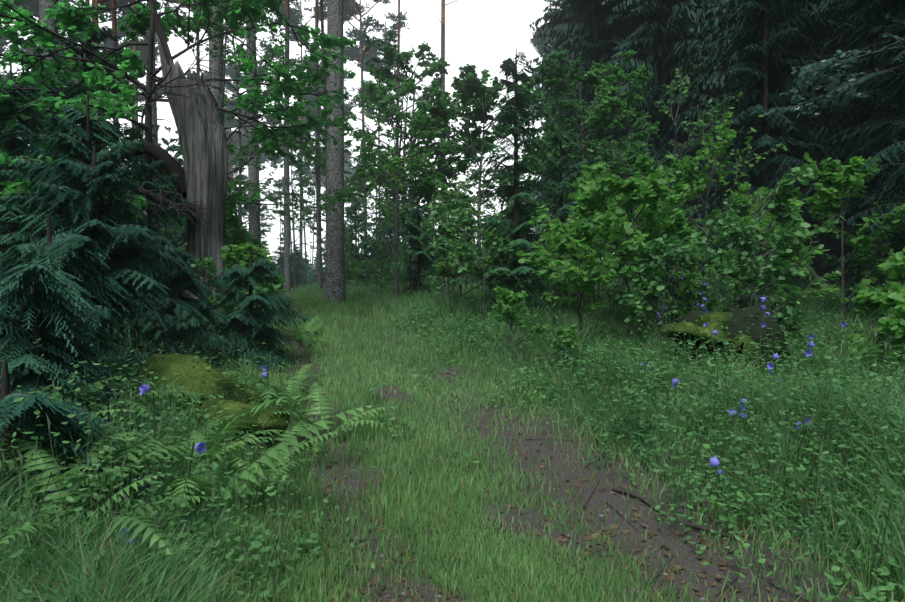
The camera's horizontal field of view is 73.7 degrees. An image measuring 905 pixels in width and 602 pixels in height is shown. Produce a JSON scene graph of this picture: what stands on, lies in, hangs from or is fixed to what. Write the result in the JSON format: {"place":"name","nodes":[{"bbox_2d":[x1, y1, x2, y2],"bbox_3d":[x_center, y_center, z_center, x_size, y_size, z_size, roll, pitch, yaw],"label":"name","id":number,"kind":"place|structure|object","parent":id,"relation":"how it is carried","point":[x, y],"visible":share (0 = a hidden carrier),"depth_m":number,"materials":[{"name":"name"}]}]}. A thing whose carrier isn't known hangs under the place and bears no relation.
{"place":"outdoors","nodes":[
{"label":"outdoors","id":0,"kind":"place"},
{"bbox_2d":[0,0,613,279],"label":"sky","id":1,"kind":"structure","parent":0,"point":[485,33],"materials":[{"name":"white"}]},
{"bbox_2d":[12,285,902,601],"bbox_3d":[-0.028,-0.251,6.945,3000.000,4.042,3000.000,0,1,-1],"label":"ground","id":2,"kind":"structure","parent":0,"point":[660,537],"depth_m":4.57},
{"bbox_2d":[0,0,39,46],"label":"pine","id":3,"kind":"object","parent":2,"relation":"on","point":[33,5],"visible":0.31,"depth_m":41.52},
{"bbox_2d":[0,46,94,262],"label":"tree","id":4,"kind":"object","parent":2,"relation":"on","point":[22,73],"visible":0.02,"depth_m":14.12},
{"bbox_2d":[0,362,128,508],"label":"spruce tree","id":5,"kind":"object","parent":2,"relation":"on","point":[12,412],"visible":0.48,"depth_m":3.30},
{"bbox_2d":[0,216,129,389],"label":"spruce tree","id":6,"kind":"object","parent":2,"relation":"on","point":[67,253],"visible":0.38,"depth_m":5.06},
{"bbox_2d":[39,0,99,164],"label":"pine","id":7,"kind":"object","parent":2,"relation":"on","point":[43,6],"visible":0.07,"depth_m":14.61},
{"bbox_2d":[0,62,148,328],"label":"tree","id":8,"kind":"object","parent":2,"relation":"on","point":[9,141],"visible":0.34,"depth_m":8.45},
{"bbox_2d":[0,263,152,442],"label":"spruce tree","id":9,"kind":"object","parent":2,"relation":"on","point":[41,282],"visible":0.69,"depth_m":4.24,"materials":[{"name":"plant"}]},
{"bbox_2d":[0,6,186,296],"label":"tree","id":10,"kind":"object","parent":2,"relation":"on","point":[105,34],"visible":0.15,"depth_m":12.68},
{"bbox_2d":[0,149,192,380],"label":"spruce tree","id":11,"kind":"object","parent":2,"relation":"on","point":[87,217],"visible":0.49,"depth_m":6.37,"materials":[{"name":"plant"}]},
{"bbox_2d":[0,92,202,369],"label":"spruce tree","id":12,"kind":"object","parent":2,"relation":"on","point":[90,131],"visible":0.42,"depth_m":6.64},
{"bbox_2d":[91,23,165,164],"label":"pine","id":13,"kind":"object","parent":2,"relation":"on","point":[143,58],"visible":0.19,"depth_m":57.46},
{"bbox_2d":[147,1,173,230],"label":"pine","id":14,"kind":"object","parent":2,"relation":"on","point":[154,116],"visible":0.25,"depth_m":25.26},
{"bbox_2d":[111,156,221,328],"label":"spruce tree","id":15,"kind":"object","parent":2,"relation":"on","point":[144,167],"visible":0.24,"depth_m":10.08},
{"bbox_2d":[126,0,245,319],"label":"snag","id":16,"kind":"object","parent":2,"relation":"on","point":[202,135],"visible":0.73,"depth_m":10.58,"materials":[{"name":"grey wood"}]},
{"bbox_2d":[0,0,373,253],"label":"tree","id":17,"kind":"object","parent":2,"relation":"on","point":[71,17],"visible":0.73,"depth_m":11.13,"materials":[{"name":"plant"}]},
{"bbox_2d":[132,245,242,367],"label":"spruce tree","id":18,"kind":"object","parent":2,"relation":"on","point":[186,280],"visible":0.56,"depth_m":7.94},
{"bbox_2d":[159,0,224,75],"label":"pine","id":19,"kind":"object","parent":2,"relation":"on","point":[198,51],"visible":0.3,"depth_m":41.79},
{"bbox_2d":[153,131,246,280],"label":"tree","id":20,"kind":"object","parent":2,"relation":"on","point":[172,148],"visible":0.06,"depth_m":18.22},
{"bbox_2d":[185,256,235,320],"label":"shrub","id":21,"kind":"object","parent":2,"relation":"on","point":[206,265],"visible":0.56,"depth_m":9.68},
{"bbox_2d":[135,353,289,445],"bbox_3d":[-2.341,0.906,5.854,1.295,0.749,1.532,-1,1,-29],"label":"moss boulder","id":22,"kind":"object","parent":2,"relation":"on","point":[225,386],"visible":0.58,"depth_m":5.67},
{"bbox_2d":[209,4,224,263],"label":"pine","id":23,"kind":"object","parent":2,"relation":"on","point":[216,63],"visible":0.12,"depth_m":16.57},
{"bbox_2d":[224,209,248,287],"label":"sapling","id":24,"kind":"object","parent":2,"relation":"on","point":[229,221],"visible":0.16,"depth_m":12.85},
{"bbox_2d":[231,16,260,272],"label":"pine","id":25,"kind":"object","parent":2,"relation":"on","point":[254,221],"visible":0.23,"depth_m":20.51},
{"bbox_2d":[207,241,287,315],"bbox_3d":[-3.482,-0.162,10.316,1.294,1.686,1.357,0,1,-1],"label":"bush","id":26,"kind":"object","parent":2,"relation":"on","point":[241,251],"visible":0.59,"depth_m":10.08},
{"bbox_2d":[144,1,351,212],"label":"tree","id":27,"kind":"object","parent":2,"relation":"on","point":[224,101],"visible":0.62,"depth_m":13.96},
{"bbox_2d":[175,3,326,225],"bbox_3d":[-5.899,-5.311,17.942,3.925,10.554,6.431,0,1,13],"label":"tree","id":28,"kind":"object","parent":2,"relation":"on","point":[267,57],"visible":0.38,"depth_m":18.69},
{"bbox_2d":[224,47,281,215],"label":"tree","id":29,"kind":"object","parent":2,"relation":"on","point":[232,75],"visible":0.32,"depth_m":67.64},
{"bbox_2d":[200,250,310,372],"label":"spruce tree","id":30,"kind":"object","parent":2,"relation":"on","point":[248,333],"visible":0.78,"depth_m":8.72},
{"bbox_2d":[244,124,325,288],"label":"tree","id":31,"kind":"object","parent":2,"relation":"on","point":[309,191],"visible":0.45,"depth_m":45.45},
{"bbox_2d":[271,232,303,287],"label":"spruce tree","id":32,"kind":"object","parent":2,"relation":"on","point":[280,260],"visible":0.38,"depth_m":58.37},
{"bbox_2d":[290,245,310,287],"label":"spruce tree","id":33,"kind":"object","parent":2,"relation":"on","point":[298,270],"visible":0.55,"depth_m":59.77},
{"bbox_2d":[284,0,317,293],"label":"pine","id":34,"kind":"object","parent":2,"relation":"on","point":[287,276],"visible":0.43,"depth_m":29.64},
{"bbox_2d":[258,0,346,284],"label":"pine","id":35,"kind":"object","parent":2,"relation":"on","point":[295,13],"visible":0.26,"depth_m":61.48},
{"bbox_2d":[297,0,325,290],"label":"pine","id":36,"kind":"object","parent":2,"relation":"on","point":[316,115],"visible":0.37,"depth_m":33.61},
{"bbox_2d":[276,109,374,290],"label":"tree","id":37,"kind":"object","parent":2,"relation":"on","point":[314,159],"visible":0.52,"depth_m":32.59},
{"bbox_2d":[293,56,358,186],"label":"tree","id":38,"kind":"object","parent":2,"relation":"on","point":[312,97],"visible":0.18,"depth_m":70.02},
{"bbox_2d":[324,0,345,304],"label":"pine","id":39,"kind":"object","parent":2,"relation":"on","point":[335,285],"visible":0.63,"depth_m":16.48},
{"bbox_2d":[318,197,383,285],"bbox_3d":[-4.973,-2.630,31.473,3.699,5.633,3.589,-1,1,-27],"label":"understory","id":40,"kind":"object","parent":2,"relation":"on","point":[356,238],"visible":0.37,"depth_m":31.20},
{"bbox_2d":[344,202,375,263],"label":"tree","id":41,"kind":"object","parent":2,"relation":"on","point":[350,222],"visible":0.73,"depth_m":27.20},
{"bbox_2d":[323,0,409,249],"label":"pine","id":42,"kind":"object","parent":2,"relation":"on","point":[356,52],"visible":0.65,"depth_m":55.09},
{"bbox_2d":[350,37,408,222],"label":"tree","id":43,"kind":"object","parent":2,"relation":"on","point":[368,57],"visible":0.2,"depth_m":68.19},
{"bbox_2d":[370,239,392,287],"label":"shrub","id":44,"kind":"object","parent":2,"relation":"on","point":[386,255],"visible":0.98,"depth_m":17.13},
{"bbox_2d":[365,192,401,284],"bbox_3d":[-4.010,-3.532,37.439,4.234,7.014,4.395,1,1,36],"label":"understory","id":45,"kind":"object","parent":2,"relation":"on","point":[388,231],"visible":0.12,"depth_m":37.26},
{"bbox_2d":[328,78,444,297],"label":"tree","id":46,"kind":"object","parent":2,"relation":"on","point":[402,90],"visible":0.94,"depth_m":15.36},
{"bbox_2d":[347,166,430,280],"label":"tree","id":47,"kind":"object","parent":2,"relation":"on","point":[366,203],"visible":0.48,"depth_m":22.47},
{"bbox_2d":[363,199,436,277],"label":"tree","id":48,"kind":"object","parent":2,"relation":"on","point":[390,219],"visible":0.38,"depth_m":18.86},
{"bbox_2d":[389,201,437,282],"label":"tree","id":49,"kind":"object","parent":2,"relation":"on","point":[400,233],"visible":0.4,"depth_m":16.09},
{"bbox_2d":[353,144,475,297],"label":"tree","id":50,"kind":"object","parent":2,"relation":"on","point":[396,161],"visible":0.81,"depth_m":14.42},
{"bbox_2d":[381,203,449,296],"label":"spruce tree","id":51,"kind":"object","parent":2,"relation":"on","point":[425,260],"visible":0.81,"depth_m":14.37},
{"bbox_2d":[373,116,458,236],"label":"tree","id":52,"kind":"object","parent":2,"relation":"on","point":[408,122],"visible":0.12,"depth_m":35.24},
{"bbox_2d":[344,31,491,272],"bbox_3d":[-1.597,-5.753,26.372,6.381,11.514,6.131,0,1,-1],"label":"oak","id":53,"kind":"object","parent":2,"relation":"on","point":[381,72],"visible":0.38,"depth_m":26.03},
{"bbox_2d":[349,45,504,277],"bbox_3d":[-0.936,-3.939,19.198,5.495,7.862,3.673,0,1,21],"label":"oak","id":54,"kind":"object","parent":2,"relation":"on","point":[440,114],"visible":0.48,"depth_m":18.94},
{"bbox_2d":[431,0,456,264],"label":"pine","id":55,"kind":"object","parent":2,"relation":"on","point":[442,21],"visible":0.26,"depth_m":32.74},
{"bbox_2d":[42,275,848,560],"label":"bellflowers","id":56,"kind":"object","parent":2,"relation":"on","point":[144,388],"visible":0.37,"depth_m":5.08,"materials":[{"name":"purple"}]},
{"bbox_2d":[419,181,480,316],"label":"tree","id":57,"kind":"object","parent":2,"relation":"on","point":[460,200],"visible":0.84,"depth_m":11.08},
{"bbox_2d":[0,311,904,558],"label":"ferns","id":58,"kind":"object","parent":2,"relation":"on","point":[303,336],"visible":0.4,"depth_m":4.12,"materials":[{"name":"green plant"}]},
{"bbox_2d":[0,271,904,601],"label":"grass","id":59,"kind":"structure","parent":2,"relation":"on","point":[84,567],"depth_m":4.46,"materials":[{"name":"plant"}]},
{"bbox_2d":[0,270,904,601],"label":"undergrowth","id":60,"kind":"object","parent":2,"relation":"on","point":[740,500],"visible":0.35,"depth_m":4.32,"materials":[{"name":"green"}]},
{"bbox_2d":[0,268,904,601],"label":"forest litter","id":61,"kind":"object","parent":2,"relation":"on","point":[678,568],"visible":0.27,"depth_m":3.79,"materials":[{"name":"brown"}]},
{"bbox_2d":[432,233,478,297],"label":"sapling","id":62,"kind":"object","parent":2,"relation":"on","point":[440,269],"visible":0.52,"depth_m":12.34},
{"bbox_2d":[436,208,511,326],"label":"tree","id":63,"kind":"object","parent":2,"relation":"on","point":[467,221],"visible":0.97,"depth_m":10.16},
{"bbox_2d":[387,62,574,286],"bbox_3d":[1.011,-3.249,16.756,4.904,6.435,3.926,0,1,16],"label":"tree","id":64,"kind":"object","parent":2,"relation":"on","point":[470,88],"visible":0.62,"depth_m":16.31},
{"bbox_2d":[429,152,546,250],"bbox_3d":[0.957,-1.782,14.408,2.855,3.465,1.662,0,1,8],"label":"shrub","id":65,"kind":"object","parent":2,"relation":"on","point":[470,206],"visible":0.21,"depth_m":14.56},
{"bbox_2d":[471,246,513,310],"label":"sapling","id":66,"kind":"object","parent":2,"relation":"on","point":[488,262],"visible":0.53,"depth_m":10.59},
{"bbox_2d":[440,49,574,311],"bbox_3d":[1.121,-2.045,10.884,2.356,4.853,2.352,-1,1,-34],"label":"spruce tree","id":67,"kind":"object","parent":2,"relation":"on","point":[517,129],"visible":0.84,"depth_m":10.64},
{"bbox_2d":[480,197,540,303],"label":"tree","id":68,"kind":"object","parent":2,"relation":"on","point":[491,234],"visible":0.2,"depth_m":11.17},
{"bbox_2d":[488,240,537,292],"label":"tree","id":69,"kind":"object","parent":2,"relation":"on","point":[508,251],"visible":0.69,"depth_m":10.42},
{"bbox_2d":[487,286,548,357],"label":"sapling","id":70,"kind":"object","parent":2,"relation":"on","point":[508,311],"visible":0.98,"depth_m":8.27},
{"bbox_2d":[527,27,554,113],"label":"pine","id":71,"kind":"object","parent":2,"relation":"on","point":[534,41],"visible":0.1,"depth_m":63.84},
{"bbox_2d":[524,0,569,227],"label":"spruce","id":72,"kind":"object","parent":2,"relation":"on","point":[549,49],"visible":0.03,"depth_m":46.59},
{"bbox_2d":[528,124,591,290],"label":"tree","id":73,"kind":"object","parent":2,"relation":"on","point":[558,141],"visible":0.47,"depth_m":13.43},
{"bbox_2d":[546,324,582,365],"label":"sapling","id":74,"kind":"object","parent":2,"relation":"on","point":[570,331],"visible":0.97,"depth_m":7.38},
{"bbox_2d":[519,0,618,257],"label":"spruce","id":75,"kind":"object","parent":2,"relation":"on","point":[557,15],"visible":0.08,"depth_m":31.81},
{"bbox_2d":[516,189,637,340],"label":"sapling","id":76,"kind":"object","parent":2,"relation":"on","point":[586,275],"visible":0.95,"depth_m":8.28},
{"bbox_2d":[543,210,619,317],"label":"sapling","id":77,"kind":"object","parent":2,"relation":"on","point":[562,249],"visible":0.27,"depth_m":9.65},
{"bbox_2d":[526,0,668,241],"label":"spruce","id":78,"kind":"object","parent":2,"relation":"on","point":[607,39],"visible":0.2,"depth_m":27.32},
{"bbox_2d":[533,50,664,256],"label":"oak","id":79,"kind":"object","parent":2,"relation":"on","point":[627,115],"visible":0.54,"depth_m":20.18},
{"bbox_2d":[564,164,638,299],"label":"sapling","id":80,"kind":"object","parent":2,"relation":"on","point":[580,184],"visible":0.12,"depth_m":11.49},
{"bbox_2d":[521,49,699,243],"bbox_3d":[4.761,-4.071,19.021,5.466,8.204,5.213,1,1,35],"label":"oak","id":81,"kind":"object","parent":2,"relation":"on","point":[605,108],"visible":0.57,"depth_m":18.95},
{"bbox_2d":[596,247,659,327],"bbox_3d":[2.861,-0.100,9.565,0.922,1.521,1.073,0,1,-12],"label":"bush","id":82,"kind":"object","parent":2,"relation":"on","point":[613,294],"visible":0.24,"depth_m":9.46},
{"bbox_2d":[579,162,680,344],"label":"sapling","id":83,"kind":"object","parent":2,"relation":"on","point":[651,193],"visible":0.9,"depth_m":8.38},
{"bbox_2d":[570,0,693,246],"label":"spruce","id":84,"kind":"object","parent":2,"relation":"on","point":[628,29],"visible":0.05,"depth_m":29.34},
{"bbox_2d":[611,165,698,327],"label":"sapling","id":85,"kind":"object","parent":2,"relation":"on","point":[664,226],"visible":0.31,"depth_m":9.26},
{"bbox_2d":[615,233,697,350],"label":"sapling","id":86,"kind":"object","parent":2,"relation":"on","point":[639,303],"visible":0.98,"depth_m":7.78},
{"bbox_2d":[573,0,751,259],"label":"spruce","id":87,"kind":"object","parent":2,"relation":"on","point":[675,44],"visible":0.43,"depth_m":23.93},
{"bbox_2d":[585,61,748,220],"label":"sapling","id":88,"kind":"object","parent":2,"relation":"on","point":[701,121],"visible":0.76,"depth_m":13.56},
{"bbox_2d":[615,143,724,310],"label":"sapling","id":89,"kind":"object","parent":2,"relation":"on","point":[668,160],"visible":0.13,"depth_m":11.88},
{"bbox_2d":[624,154,719,307],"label":"sapling","id":90,"kind":"object","parent":2,"relation":"on","point":[685,191],"visible":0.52,"depth_m":10.29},
{"bbox_2d":[612,486,735,539],"bbox_3d":[1.601,1.504,4.353,0.242,0.078,1.056,-1,1,-27],"label":"stick","id":91,"kind":"object","parent":2,"relation":"on","point":[643,498],"visible":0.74,"depth_m":4.40,"materials":[{"name":"brown"}]},
{"bbox_2d":[631,237,718,322],"bbox_3d":[3.159,-0.093,8.711,1.262,1.726,0.882,0,1,26],"label":"bush","id":92,"kind":"object","parent":2,"relation":"on","point":[688,282],"visible":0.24,"depth_m":8.53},
{"bbox_2d":[654,243,704,321],"bbox_3d":[3.581,-0.188,9.825,0.990,1.632,1.151,-1,1,-30],"label":"shrub","id":93,"kind":"object","parent":2,"relation":"on","point":[670,285],"visible":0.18,"depth_m":9.56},
{"bbox_2d":[634,0,731,270],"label":"spruce","id":94,"kind":"object","parent":2,"relation":"on","point":[706,92],"visible":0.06,"depth_m":26.77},
{"bbox_2d":[669,281,719,313],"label":"bush","id":95,"kind":"object","parent":2,"relation":"on","point":[690,295],"visible":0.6,"depth_m":8.77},
{"bbox_2d":[610,107,787,302],"bbox_3d":[4.007,-1.332,10.231,2.971,3.606,1.729,1,1,41],"label":"tree","id":96,"kind":"object","parent":2,"relation":"on","point":[730,135],"visible":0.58,"depth_m":9.87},
{"bbox_2d":[687,264,757,312],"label":"shrub","id":97,"kind":"object","parent":2,"relation":"on","point":[712,273],"visible":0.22,"depth_m":8.64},
{"bbox_2d":[658,306,791,377],"bbox_3d":[3.263,0.563,7.131,1.579,1.024,1.219,0,1,-1],"label":"boulder","id":98,"kind":"object","parent":2,"relation":"on","point":[743,324],"visible":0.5,"depth_m":6.89,"materials":[{"name":"green stone"}]},
{"bbox_2d":[687,220,785,309],"bbox_3d":[3.661,-0.050,7.801,0.910,1.894,1.366,0,1,-14],"label":"bush","id":99,"kind":"object","parent":2,"relation":"on","point":[746,247],"visible":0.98,"depth_m":7.54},
{"bbox_2d":[704,182,798,305],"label":"sapling","id":100,"kind":"object","parent":2,"relation":"on","point":[741,198],"visible":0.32,"depth_m":10.87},
{"bbox_2d":[670,0,834,252],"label":"spruce","id":101,"kind":"object","parent":2,"relation":"on","point":[709,38],"visible":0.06,"depth_m":23.82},
{"bbox_2d":[688,0,834,250],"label":"spruce","id":102,"kind":"object","parent":2,"relation":"on","point":[709,13],"visible":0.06,"depth_m":18.60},
{"bbox_2d":[670,0,854,304],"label":"spruce","id":103,"kind":"object","parent":2,"relation":"on","point":[762,86],"visible":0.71,"depth_m":13.16,"materials":[{"name":"plant"}]},
{"bbox_2d":[690,165,845,305],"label":"sapling","id":104,"kind":"object","parent":2,"relation":"on","point":[784,191],"visible":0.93,"depth_m":7.61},
{"bbox_2d":[734,261,814,338],"bbox_3d":[4.122,0.216,7.737,1.034,1.466,0.889,-1,1,-28],"label":"shrub","id":105,"kind":"object","parent":2,"relation":"on","point":[790,301],"visible":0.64,"depth_m":7.72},
{"bbox_2d":[704,0,858,294],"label":"spruce","id":106,"kind":"object","parent":2,"relation":"on","point":[789,82],"visible":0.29,"depth_m":15.48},
{"bbox_2d":[726,197,848,311],"bbox_3d":[4.785,-0.428,9.007,2.164,2.338,1.364,-1,1,-39],"label":"bush","id":107,"kind":"object","parent":2,"relation":"on","point":[822,289],"visible":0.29,"depth_m":8.92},
{"bbox_2d":[695,0,897,288],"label":"spruce","id":108,"kind":"object","parent":2,"relation":"on","point":[808,120],"visible":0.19,"depth_m":16.39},
{"bbox_2d":[749,0,887,276],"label":"spruce","id":109,"kind":"object","parent":2,"relation":"on","point":[820,34],"visible":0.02,"depth_m":21.16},
{"bbox_2d":[763,1,904,142],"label":"spruce tree","id":110,"kind":"object","parent":2,"relation":"on","point":[815,69],"visible":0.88,"depth_m":10.17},
{"bbox_2d":[782,5,899,285],"bbox_3d":[11.839,-9.662,18.328,4.791,19.393,4.592,0,1,-1],"label":"spruce","id":111,"kind":"object","parent":2,"relation":"on","point":[825,38],"visible":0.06,"depth_m":18.31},
{"bbox_2d":[821,254,868,319],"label":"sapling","id":112,"kind":"object","parent":2,"relation":"on","point":[850,270],"visible":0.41,"depth_m":10.32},
{"bbox_2d":[791,152,904,329],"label":"sapling","id":113,"kind":"object","parent":2,"relation":"on","point":[832,177],"visible":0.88,"depth_m":9.44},
{"bbox_2d":[792,0,904,288],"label":"spruce","id":114,"kind":"object","parent":2,"relation":"on","point":[889,79],"visible":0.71,"depth_m":10.09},
{"bbox_2d":[797,1,904,158],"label":"spruce","id":115,"kind":"object","parent":2,"relation":"on","point":[824,50],"visible":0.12,"depth_m":16.31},
{"bbox_2d":[802,0,904,235],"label":"spruce","id":116,"kind":"object","parent":2,"relation":"on","point":[829,140],"visible":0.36,"depth_m":12.66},
{"bbox_2d":[804,0,904,287],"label":"spruce","id":117,"kind":"object","parent":2,"relation":"on","point":[855,121],"visible":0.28,"depth_m":14.83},
{"bbox_2d":[809,195,904,277],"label":"sapling","id":118,"kind":"object","parent":2,"relation":"on","point":[870,257],"visible":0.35,"depth_m":10.59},
{"bbox_2d":[819,158,904,287],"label":"understory","id":119,"kind":"object","parent":2,"relation":"on","point":[882,280],"visible":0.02,"depth_m":18.39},
{"bbox_2d":[846,324,896,366],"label":"shrub","id":120,"kind":"object","parent":2,"relation":"on","point":[880,337],"visible":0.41,"depth_m":7.30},
{"bbox_2d":[842,282,904,370],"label":"sapling","id":121,"kind":"object","parent":2,"relation":"on","point":[892,302],"visible":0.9,"depth_m":6.40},
{"bbox_2d":[851,247,904,365],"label":"sapling","id":122,"kind":"object","parent":2,"relation":"on","point":[893,266],"visible":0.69,"depth_m":7.59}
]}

